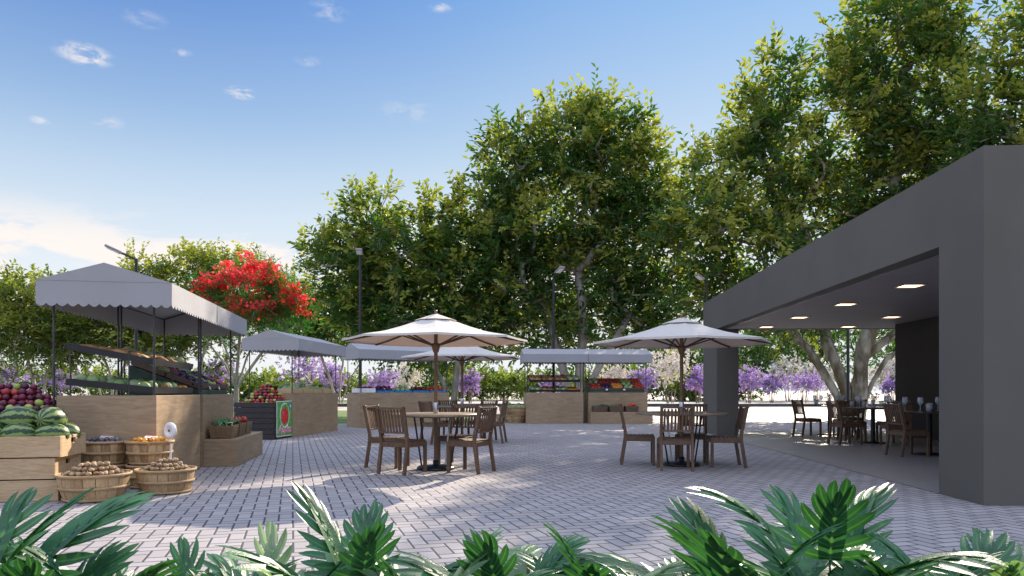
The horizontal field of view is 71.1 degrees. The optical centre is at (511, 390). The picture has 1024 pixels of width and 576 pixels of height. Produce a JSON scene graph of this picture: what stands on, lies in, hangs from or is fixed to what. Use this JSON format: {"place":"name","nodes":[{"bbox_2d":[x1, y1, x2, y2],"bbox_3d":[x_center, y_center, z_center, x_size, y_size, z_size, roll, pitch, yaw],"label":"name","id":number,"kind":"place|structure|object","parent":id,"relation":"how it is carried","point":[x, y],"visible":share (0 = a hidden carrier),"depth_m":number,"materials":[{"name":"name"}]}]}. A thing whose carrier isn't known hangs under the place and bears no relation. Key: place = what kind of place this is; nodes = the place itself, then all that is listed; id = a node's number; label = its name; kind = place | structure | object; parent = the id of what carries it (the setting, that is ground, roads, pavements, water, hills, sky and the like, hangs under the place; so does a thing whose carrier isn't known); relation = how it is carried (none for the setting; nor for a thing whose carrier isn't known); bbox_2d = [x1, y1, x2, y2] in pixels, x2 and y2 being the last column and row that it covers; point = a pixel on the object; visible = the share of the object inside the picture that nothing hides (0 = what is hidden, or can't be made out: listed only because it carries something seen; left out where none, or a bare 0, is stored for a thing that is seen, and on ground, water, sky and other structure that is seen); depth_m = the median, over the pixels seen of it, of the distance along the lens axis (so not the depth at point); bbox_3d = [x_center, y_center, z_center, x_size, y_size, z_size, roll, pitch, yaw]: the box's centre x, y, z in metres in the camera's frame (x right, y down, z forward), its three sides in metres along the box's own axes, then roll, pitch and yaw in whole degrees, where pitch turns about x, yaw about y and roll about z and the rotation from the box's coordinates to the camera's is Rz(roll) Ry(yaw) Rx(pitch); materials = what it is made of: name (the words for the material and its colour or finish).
{"place":"outdoors","nodes":[
{"label":"outdoors","id":0,"kind":"place"},
{"bbox_2d":[338,410,473,423],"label":"lawn","id":1,"kind":"structure","parent":0,"point":[342,416],"depth_m":30.67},
{"bbox_2d":[177,244,322,407],"bbox_3d":[-13.442,-2.980,36.308,8.244,8.525,5.196,0,0,0],"label":"flame tree","id":2,"kind":"object","parent":1,"relation":"on","point":[268,303],"visible":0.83,"depth_m":35.31,"materials":[{"name":"red plant"}]},
{"bbox_2d":[287,169,526,410],"bbox_3d":[-4.826,-4.327,34.010,11.502,11.317,8.308,0,0,0],"label":"shade tree","id":3,"kind":"object","parent":1,"relation":"on","point":[391,289],"visible":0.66,"depth_m":32.11,"materials":[{"name":"green plant"}]},
{"bbox_2d":[44,392,894,417],"bbox_3d":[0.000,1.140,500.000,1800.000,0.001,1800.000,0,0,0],"label":"ground","id":4,"kind":"structure","parent":0,"point":[780,397],"depth_m":96.60,"materials":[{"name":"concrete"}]},
{"bbox_2d":[0,258,114,394],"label":"shade tree","id":5,"kind":"object","parent":4,"relation":"on","point":[14,312],"visible":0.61,"depth_m":44.88,"materials":[{"name":"green plant"}]},
{"bbox_2d":[0,305,216,394],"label":"shade tree","id":6,"kind":"object","parent":4,"relation":"on","point":[144,339],"visible":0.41,"depth_m":44.82,"materials":[{"name":"green plant"}]},
{"bbox_2d":[100,236,307,370],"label":"shade tree","id":7,"kind":"object","parent":4,"relation":"on","point":[161,270],"visible":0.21,"depth_m":45.42,"materials":[{"name":"green plant"}]},
{"bbox_2d":[252,365,312,387],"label":"green shrub","id":8,"kind":"object","parent":4,"relation":"on","point":[272,368],"visible":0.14,"depth_m":89.25,"materials":[{"name":"green plant"}]},
{"bbox_2d":[279,259,393,402],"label":"shade tree","id":9,"kind":"object","parent":4,"relation":"on","point":[329,335],"visible":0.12,"depth_m":53.32,"materials":[{"name":"green plant"}]},
{"bbox_2d":[363,365,400,390],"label":"purple shrub","id":10,"kind":"object","parent":4,"relation":"on","point":[384,378],"visible":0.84,"depth_m":61.58,"materials":[{"name":"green plant"}]},
{"bbox_2d":[392,361,428,388],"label":"white blossom tree","id":11,"kind":"object","parent":4,"relation":"on","point":[412,380],"visible":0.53,"depth_m":73.22,"materials":[{"name":"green plant"}]},
{"bbox_2d":[33,403,891,406],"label":"kerb","id":12,"kind":"structure","parent":4,"relation":"on","point":[676,404],"depth_m":51.97,"materials":[{"name":"concrete"}]},
{"bbox_2d":[458,367,484,402],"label":"purple shrub","id":13,"kind":"object","parent":4,"relation":"on","point":[469,384],"visible":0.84,"depth_m":61.47,"materials":[{"name":"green plant"}]},
{"bbox_2d":[447,362,512,400],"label":"green shrub","id":14,"kind":"object","parent":4,"relation":"on","point":[488,377],"visible":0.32,"depth_m":83.07,"materials":[{"name":"green plant"}]},
{"bbox_2d":[473,365,525,400],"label":"green shrub","id":15,"kind":"object","parent":4,"relation":"on","point":[502,384],"visible":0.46,"depth_m":86.91,"materials":[{"name":"green plant"}]},
{"bbox_2d":[503,367,584,397],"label":"green shrub","id":16,"kind":"object","parent":4,"relation":"on","point":[520,386],"visible":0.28,"depth_m":83.17,"materials":[{"name":"green plant"}]},
{"bbox_2d":[597,364,632,377],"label":"white blossom tree","id":17,"kind":"object","parent":4,"relation":"on","point":[616,372],"visible":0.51,"depth_m":71.43,"materials":[{"name":"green plant"}]},
{"bbox_2d":[626,365,661,391],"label":"purple shrub","id":18,"kind":"object","parent":4,"relation":"on","point":[645,379],"visible":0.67,"depth_m":61.58,"materials":[{"name":"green plant"}]},
{"bbox_2d":[644,373,686,400],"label":"green shrub","id":19,"kind":"object","parent":4,"relation":"on","point":[659,390],"visible":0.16,"depth_m":82.78,"materials":[{"name":"green plant"}]},
{"bbox_2d":[643,321,702,399],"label":"background tree","id":20,"kind":"object","parent":4,"relation":"on","point":[699,354],"visible":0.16,"depth_m":90.94,"materials":[{"name":"green plant"}]},
{"bbox_2d":[647,349,698,402],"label":"white blossom tree","id":21,"kind":"object","parent":4,"relation":"on","point":[674,365],"visible":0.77,"depth_m":65.64,"materials":[{"name":"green plant"}]},
{"bbox_2d":[663,366,702,401],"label":"green shrub","id":22,"kind":"object","parent":4,"relation":"on","point":[689,394],"visible":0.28,"depth_m":77.44,"materials":[{"name":"green plant"}]},
{"bbox_2d":[685,363,702,402],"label":"purple shrub","id":23,"kind":"object","parent":4,"relation":"on","point":[696,377],"visible":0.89,"depth_m":61.69,"materials":[{"name":"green plant"}]},
{"bbox_2d":[691,323,802,400],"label":"background tree","id":24,"kind":"object","parent":4,"relation":"on","point":[756,361],"visible":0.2,"depth_m":85.11,"materials":[{"name":"green plant"}]},
{"bbox_2d":[739,364,767,402],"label":"purple shrub","id":25,"kind":"object","parent":4,"relation":"on","point":[749,380],"visible":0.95,"depth_m":67.62,"materials":[{"name":"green plant"}]},
{"bbox_2d":[759,370,789,401],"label":"purple shrub","id":26,"kind":"object","parent":4,"relation":"on","point":[772,381],"visible":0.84,"depth_m":71.59,"materials":[{"name":"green plant"}]},
{"bbox_2d":[767,352,803,401],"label":"white blossom tree","id":27,"kind":"object","parent":4,"relation":"on","point":[788,369],"visible":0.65,"depth_m":77.84,"materials":[{"name":"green plant"}]},
{"bbox_2d":[743,329,860,399],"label":"background tree","id":28,"kind":"object","parent":4,"relation":"on","point":[820,354],"visible":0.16,"depth_m":88.20,"materials":[{"name":"green plant"}]},
{"bbox_2d":[783,367,824,402],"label":"purple shrub","id":29,"kind":"object","parent":4,"relation":"on","point":[807,377],"visible":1,"depth_m":69.59,"materials":[{"name":"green plant"}]},
{"bbox_2d":[841,329,894,395],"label":"background tree","id":30,"kind":"object","parent":4,"relation":"on","point":[889,349],"visible":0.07,"depth_m":86.99,"materials":[{"name":"green plant"}]},
{"bbox_2d":[868,358,894,401],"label":"white blossom tree","id":31,"kind":"object","parent":4,"relation":"on","point":[886,369],"visible":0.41,"depth_m":75.94,"materials":[{"name":"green plant"}]},
{"bbox_2d":[0,408,1023,575],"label":"plaza paving","id":32,"kind":"structure","parent":0,"point":[565,479],"depth_m":7.54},
{"bbox_2d":[0,479,62,501],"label":"pine crate","id":33,"kind":"object","parent":32,"relation":"on","point":[10,488],"visible":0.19,"depth_m":7.26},
{"bbox_2d":[0,453,80,479],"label":"pine crate","id":34,"kind":"object","parent":33,"relation":"on","point":[31,468],"visible":0.88,"depth_m":7.27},
{"bbox_2d":[0,433,85,457],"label":"pine crate","id":35,"kind":"object","parent":34,"relation":"on","point":[43,446],"visible":0.94,"depth_m":7.27,"materials":[{"name":"wood"}]},
{"bbox_2d":[0,422,36,436],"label":"watermelon","id":36,"kind":"object","parent":35,"relation":"in","point":[19,429],"visible":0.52,"depth_m":7.27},
{"bbox_2d":[0,406,37,426],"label":"watermelon","id":37,"kind":"object","parent":36,"relation":"on","point":[17,414],"visible":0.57,"depth_m":7.36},
{"bbox_2d":[34,423,71,438],"bbox_3d":[-4.751,0.449,7.426,0.335,0.238,0.238,0,7,-27],"label":"watermelon","id":38,"kind":"object","parent":35,"relation":"in","point":[55,429],"visible":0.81,"depth_m":7.34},
{"bbox_2d":[35,407,67,426],"bbox_3d":[-4.826,0.294,7.523,0.258,0.258,0.363,-42,-2,2],"label":"watermelon","id":39,"kind":"object","parent":38,"relation":"on","point":[47,415],"visible":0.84,"depth_m":7.40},
{"bbox_2d":[54,469,132,502],"bbox_3d":[-4.324,0.978,7.416,0.706,0.269,0.706,0,0,-2],"label":"bushel basket","id":40,"kind":"object","parent":32,"relation":"on","point":[107,486],"visible":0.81,"depth_m":7.16,"materials":[{"name":"brown wood"}]},
{"bbox_2d":[115,463,128,468],"bbox_3d":[-4.742,0.980,8.364,0.518,0.264,0.518,0,0,-7],"label":"bushel basket","id":41,"kind":"object","parent":32,"relation":"on","point":[121,466],"visible":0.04,"depth_m":8.28,"materials":[{"name":"brown wood"}]},
{"bbox_2d":[81,440,126,463],"bbox_3d":[-4.742,0.708,8.364,0.528,0.264,0.528,0,0,-10],"label":"bushel basket","id":42,"kind":"object","parent":41,"relation":"on","point":[114,450],"visible":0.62,"depth_m":8.17,"materials":[{"name":"brown wood"}]},
{"bbox_2d":[125,464,145,488],"bbox_3d":[-4.225,0.980,8.360,0.508,0.264,0.508,0,0,-40],"label":"bushel basket","id":43,"kind":"object","parent":32,"relation":"on","point":[133,485],"visible":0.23,"depth_m":8.16,"materials":[{"name":"brown wood"}]},
{"bbox_2d":[124,439,174,464],"bbox_3d":[-4.225,0.708,8.360,0.528,0.264,0.528,0,0,-32],"label":"bushel basket","id":44,"kind":"object","parent":43,"relation":"on","point":[136,450],"visible":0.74,"depth_m":8.16,"materials":[{"name":"brown wood"}]},
{"bbox_2d":[35,262,262,468],"bbox_3d":[-4.936,-0.182,10.489,1.738,2.604,4.471,0,0,-10],"label":"market stall","id":45,"kind":"object","parent":32,"relation":"on","point":[113,294],"visible":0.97,"depth_m":8.73,"materials":[{"name":"grey fabric"}]},
{"bbox_2d":[208,424,238,438],"bbox_3d":[-4.400,0.618,10.953,0.345,0.200,0.463,0,0,-10],"label":"produce basket","id":46,"kind":"object","parent":45,"relation":"on","point":[229,431],"visible":0.98,"depth_m":10.75,"materials":[{"name":"wicker"}]},
{"bbox_2d":[133,465,196,494],"bbox_3d":[-3.833,0.983,7.936,0.636,0.259,0.636,0,0,0],"label":"bushel basket","id":47,"kind":"object","parent":32,"relation":"on","point":[173,482],"visible":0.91,"depth_m":7.70,"materials":[{"name":"brown wood"}]},
{"bbox_2d":[234,401,291,439],"bbox_3d":[-5.850,0.674,17.092,0.983,0.884,1.250,0,0,7],"label":"apple crate","id":48,"kind":"object","parent":32,"relation":"on","point":[280,414],"visible":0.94,"depth_m":16.49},
{"bbox_2d":[242,330,345,436],"bbox_3d":[-5.656,-0.182,18.957,1.466,2.604,3.292,0,0,7],"label":"market stall","id":49,"kind":"object","parent":32,"relation":"on","point":[314,413],"visible":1,"depth_m":18.26,"materials":[{"name":"wood"}]},
{"bbox_2d":[355,248,362,386],"bbox_3d":[-5.035,-1.768,23.727,0.257,5.776,0.809,0,0,-9],"label":"street lamp","id":50,"kind":"object","parent":32,"relation":"on","point":[359,251],"visible":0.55,"depth_m":23.96,"materials":[{"name":"black metal"}]},
{"bbox_2d":[362,405,409,468],"bbox_3d":[-1.870,0.665,10.617,0.570,0.917,0.472,0,0,15],"label":"teak chair","id":51,"kind":"object","parent":32,"relation":"on","point":[370,416],"visible":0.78,"depth_m":10.45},
{"bbox_2d":[342,343,450,427],"bbox_3d":[-3.644,-0.182,23.122,3.316,2.604,1.466,0,0,-34],"label":"market stall","id":52,"kind":"object","parent":32,"relation":"on","point":[356,402],"visible":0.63,"depth_m":22.41,"materials":[{"name":"wood"}]},
{"bbox_2d":[375,406,426,474],"bbox_3d":[-1.520,0.665,9.810,0.472,0.917,0.570,0,0,28],"label":"teak chair","id":53,"kind":"object","parent":32,"relation":"on","point":[406,443],"visible":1,"depth_m":9.67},
{"bbox_2d":[418,401,448,444],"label":"teak chair","id":54,"kind":"object","parent":32,"relation":"on","point":[422,407],"visible":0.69,"depth_m":15.12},
{"bbox_2d":[341,310,527,470],"bbox_3d":[-1.093,-0.022,10.282,2.455,2.285,2.455,0,0,17],"label":"patio umbrella","id":55,"kind":"object","parent":32,"relation":"on","point":[435,331],"visible":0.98,"depth_m":10.26,"materials":[{"name":"beige fabric"}]},
{"bbox_2d":[390,412,481,466],"bbox_3d":[-1.093,0.721,10.282,1.350,0.802,1.350,0,0,0],"label":"round table","id":56,"kind":"object","parent":32,"relation":"on","point":[449,415],"visible":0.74,"depth_m":10.11,"materials":[{"name":"brown wood"}]},
{"bbox_2d":[438,404,479,463],"bbox_3d":[-0.812,0.665,10.998,0.472,0.917,0.570,0,0,20],"label":"teak chair","id":57,"kind":"object","parent":32,"relation":"on","point":[452,425],"visible":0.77,"depth_m":11.15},
{"bbox_2d":[401,347,520,433],"bbox_3d":[-1.092,-0.022,15.680,2.455,2.285,2.455,0,0,-36],"label":"patio umbrella","id":58,"kind":"object","parent":32,"relation":"on","point":[461,355],"visible":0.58,"depth_m":15.39,"materials":[{"name":"beige fabric"}]},
{"bbox_2d":[447,406,497,473],"bbox_3d":[-0.540,0.665,9.934,0.570,0.917,0.472,0,0,28],"label":"teak chair","id":59,"kind":"object","parent":32,"relation":"on","point":[474,442],"visible":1,"depth_m":9.84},
{"bbox_2d":[480,400,508,442],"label":"teak chair","id":60,"kind":"object","parent":32,"relation":"on","point":[499,424],"visible":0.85,"depth_m":15.39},
{"bbox_2d":[552,266,564,392],"bbox_3d":[1.631,-1.659,25.792,0.258,5.558,0.740,0,0,-30],"label":"street lamp","id":61,"kind":"object","parent":32,"relation":"on","point":[559,269],"visible":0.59,"depth_m":25.96,"materials":[{"name":"black metal"}]},
{"bbox_2d":[446,63,703,392],"bbox_3d":[2.906,-6.491,33.124,12.999,15.742,8.786,0,0,0],"label":"shade tree","id":62,"kind":"object","parent":32,"relation":"on","point":[580,247],"visible":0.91,"depth_m":31.31,"materials":[{"name":"green plant"}]},
{"bbox_2d":[520,349,652,423],"bbox_3d":[2.583,-0.182,25.215,4.487,2.604,1.738,0,0,-4],"label":"market stall","id":63,"kind":"object","parent":32,"relation":"on","point":[575,407],"visible":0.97,"depth_m":24.77,"materials":[{"name":"wood"}]},
{"bbox_2d":[617,404,654,465],"bbox_3d":[1.900,0.665,11.042,0.570,0.917,0.472,0,0,8],"label":"teak chair","id":64,"kind":"object","parent":32,"relation":"on","point":[638,437],"visible":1,"depth_m":10.83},
{"bbox_2d":[657,406,694,470],"bbox_3d":[2.332,0.665,10.235,0.472,0.917,0.570,0,0,6],"label":"teak chair","id":65,"kind":"object","parent":32,"relation":"on","point":[662,441],"visible":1,"depth_m":10.04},
{"bbox_2d":[593,314,770,466],"bbox_3d":[2.559,-0.022,10.814,2.455,2.285,2.455,0,0,-18],"label":"patio umbrella","id":66,"kind":"object","parent":32,"relation":"on","point":[681,334],"visible":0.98,"depth_m":10.77,"materials":[{"name":"beige fabric"}]},
{"bbox_2d":[636,411,727,463],"bbox_3d":[2.559,0.721,10.814,1.350,0.802,1.350,0,0,38],"label":"round table","id":67,"kind":"object","parent":32,"relation":"on","point":[697,413],"visible":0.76,"depth_m":10.69,"materials":[{"name":"wood"}]},
{"bbox_2d":[675,404,706,462],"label":"teak chair","id":68,"kind":"object","parent":32,"relation":"on","point":[688,434],"visible":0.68,"depth_m":11.55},
{"bbox_2d":[706,405,749,467],"bbox_3d":[3.217,0.665,10.688,0.570,0.917,0.472,0,0,6],"label":"teak chair","id":69,"kind":"object","parent":32,"relation":"on","point":[740,423],"visible":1,"depth_m":10.48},
{"bbox_2d":[630,0,1022,418],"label":"shade tree","id":70,"kind":"object","parent":32,"relation":"on","point":[931,36],"visible":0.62,"depth_m":28.23,"materials":[{"name":"green plant"}]},
{"bbox_2d":[846,329,849,416],"bbox_3d":[11.793,-1.540,24.406,0.905,5.320,0.259,0,0,17],"label":"street lamp","id":71,"kind":"object","parent":32,"relation":"on","point":[847,364],"visible":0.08,"depth_m":24.46,"materials":[{"name":"black metal"}]},
{"bbox_2d":[703,145,1023,505],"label":"pavilion","id":72,"kind":"structure","parent":32,"relation":"on","point":[951,235],"depth_m":7.76,"materials":[{"name":"grey concrete"}]},
{"bbox_2d":[920,0,1023,177],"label":"shade tree","id":73,"kind":"object","parent":32,"relation":"on","point":[1007,85],"visible":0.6,"depth_m":24.79,"materials":[{"name":"green plant"}]},
{"bbox_2d":[0,0,1023,391],"label":"sky","id":74,"kind":"structure","parent":0,"point":[160,122],"materials":[{"name":"blue"}]},
{"bbox_2d":[737,432,938,492],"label":"terrace floor","id":75,"kind":"structure","parent":0,"point":[920,471],"depth_m":12.79,"materials":[{"name":"tile"}]},
{"bbox_2d":[791,399,821,436],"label":"teak chair","id":76,"kind":"object","parent":75,"relation":"on","point":[796,410],"visible":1,"depth_m":17.60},
{"bbox_2d":[826,401,862,444],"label":"teak chair","id":77,"kind":"object","parent":75,"relation":"on","point":[832,409],"visible":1,"depth_m":14.89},
{"bbox_2d":[836,400,866,440],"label":"teak chair","id":78,"kind":"object","parent":75,"relation":"on","point":[864,423],"visible":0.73,"depth_m":16.36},
{"bbox_2d":[841,407,905,443],"bbox_3d":[7.755,0.738,15.400,1.300,0.765,1.300,0,0,0],"label":"dining table","id":79,"kind":"object","parent":75,"relation":"on","point":[872,409],"visible":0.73,"depth_m":15.36,"materials":[{"name":"black metal"}]},
{"bbox_2d":[879,401,912,444],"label":"teak chair","id":80,"kind":"object","parent":75,"relation":"on","point":[895,426],"visible":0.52,"depth_m":14.29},
{"bbox_2d":[883,403,929,456],"bbox_3d":[6.756,0.665,12.314,0.570,0.917,0.472,0,0,-6],"label":"teak chair","id":81,"kind":"object","parent":75,"relation":"on","point":[904,432],"visible":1,"depth_m":12.19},
{"bbox_2d":[892,410,938,455],"bbox_3d":[7.335,0.738,12.600,1.300,0.765,1.300,0,0,0],"label":"dining table","id":82,"kind":"object","parent":75,"relation":"on","point":[928,413],"visible":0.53,"depth_m":12.56,"materials":[{"name":"black metal"}]},
{"label":"planting bed","id":83,"kind":"structure","parent":0,"visible":0},
{"bbox_2d":[0,536,138,575],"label":"philodendron plant","id":84,"kind":"object","parent":83,"relation":"on","point":[108,560],"visible":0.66,"depth_m":3.04,"materials":[{"name":"green plant"}]},
{"bbox_2d":[0,486,157,575],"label":"philodendron plant","id":85,"kind":"object","parent":83,"relation":"on","point":[66,535],"visible":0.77,"depth_m":2.99,"materials":[{"name":"green plant"}]},
{"bbox_2d":[11,540,185,575],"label":"philodendron plant","id":86,"kind":"object","parent":83,"relation":"on","point":[47,561],"visible":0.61,"depth_m":2.84,"materials":[{"name":"green plant"}]},
{"bbox_2d":[167,535,301,575],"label":"philodendron plant","id":87,"kind":"object","parent":83,"relation":"on","point":[183,554],"visible":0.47,"depth_m":3.02,"materials":[{"name":"green plant"}]},
{"bbox_2d":[190,519,353,575],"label":"philodendron plant","id":88,"kind":"object","parent":83,"relation":"on","point":[222,567],"visible":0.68,"depth_m":3.10,"materials":[{"name":"green plant"}]},
{"bbox_2d":[215,481,519,575],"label":"philodendron plant","id":89,"kind":"object","parent":83,"relation":"on","point":[372,535],"visible":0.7,"depth_m":3.08,"materials":[{"name":"green plant"}]},
{"bbox_2d":[344,524,506,575],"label":"philodendron plant","id":90,"kind":"object","parent":83,"relation":"on","point":[392,572],"visible":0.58,"depth_m":2.83,"materials":[{"name":"green plant"}]},
{"bbox_2d":[386,528,590,575],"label":"philodendron plant","id":91,"kind":"object","parent":83,"relation":"on","point":[476,548],"visible":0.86,"depth_m":2.96,"materials":[{"name":"green plant"}]},
{"bbox_2d":[510,521,697,575],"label":"philodendron plant","id":92,"kind":"object","parent":83,"relation":"on","point":[669,569],"visible":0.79,"depth_m":2.92,"materials":[{"name":"green plant"}]},
{"bbox_2d":[550,496,851,575],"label":"philodendron plant","id":93,"kind":"object","parent":83,"relation":"on","point":[696,537],"visible":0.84,"depth_m":2.89,"materials":[{"name":"green plant"}]},
{"bbox_2d":[728,520,945,575],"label":"philodendron plant","id":94,"kind":"object","parent":83,"relation":"on","point":[777,555],"visible":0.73,"depth_m":2.80,"materials":[{"name":"green plant"}]},
{"bbox_2d":[683,478,1007,575],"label":"philodendron plant","id":95,"kind":"object","parent":83,"relation":"on","point":[833,505],"visible":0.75,"depth_m":2.96,"materials":[{"name":"green plant"}]},
{"bbox_2d":[850,526,1003,575],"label":"philodendron plant","id":96,"kind":"object","parent":83,"relation":"on","point":[877,571],"visible":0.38,"depth_m":2.86,"materials":[{"name":"green plant"}]},
{"bbox_2d":[865,530,1021,575],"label":"philodendron plant","id":97,"kind":"object","parent":83,"relation":"on","point":[984,544],"visible":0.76,"depth_m":2.93,"materials":[{"name":"green plant"}]},
{"bbox_2d":[897,527,1023,575],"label":"philodendron plant","id":98,"kind":"object","parent":83,"relation":"on","point":[1013,568],"visible":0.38,"depth_m":2.74,"materials":[{"name":"green plant"}]},
{"label":"lawn","id":99,"kind":"structure","parent":0,"visible":0},
{"bbox_2d":[0,357,30,386],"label":"purple shrub","id":100,"kind":"object","parent":99,"relation":"on","point":[18,373],"visible":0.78,"depth_m":61.66,"materials":[{"name":"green plant"}]},
{"bbox_2d":[0,363,86,398],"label":"green shrub","id":101,"kind":"object","parent":99,"relation":"on","point":[49,389],"visible":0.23,"depth_m":79.44,"materials":[{"name":"green plant"}]},
{"bbox_2d":[34,363,80,399],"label":"purple shrub","id":102,"kind":"object","parent":99,"relation":"on","point":[60,384],"visible":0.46,"depth_m":59.71,"materials":[{"name":"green plant"}]},
{"bbox_2d":[31,362,127,394],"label":"green shrub","id":103,"kind":"object","parent":99,"relation":"on","point":[93,371],"visible":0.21,"depth_m":83.84,"materials":[{"name":"green plant"}]},
{"bbox_2d":[194,351,240,385],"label":"purple shrub","id":104,"kind":"object","parent":99,"relation":"on","point":[219,371],"visible":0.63,"depth_m":55.84,"materials":[{"name":"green plant"}]},
{"bbox_2d":[217,367,287,400],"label":"green shrub","id":105,"kind":"object","parent":99,"relation":"on","point":[255,383],"visible":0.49,"depth_m":78.47,"materials":[{"name":"green plant"}]},
{"bbox_2d":[274,356,329,386],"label":"purple shrub","id":106,"kind":"object","parent":99,"relation":"on","point":[309,368],"visible":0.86,"depth_m":59.74,"materials":[{"name":"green plant"}]},
{"bbox_2d":[316,357,348,392],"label":"purple shrub","id":107,"kind":"object","parent":99,"relation":"on","point":[331,371],"visible":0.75,"depth_m":65.76,"materials":[{"name":"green plant"}]},
{"bbox_2d":[294,367,380,399],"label":"green shrub","id":108,"kind":"object","parent":99,"relation":"on","point":[343,388],"visible":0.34,"depth_m":82.71,"materials":[{"name":"green plant"}]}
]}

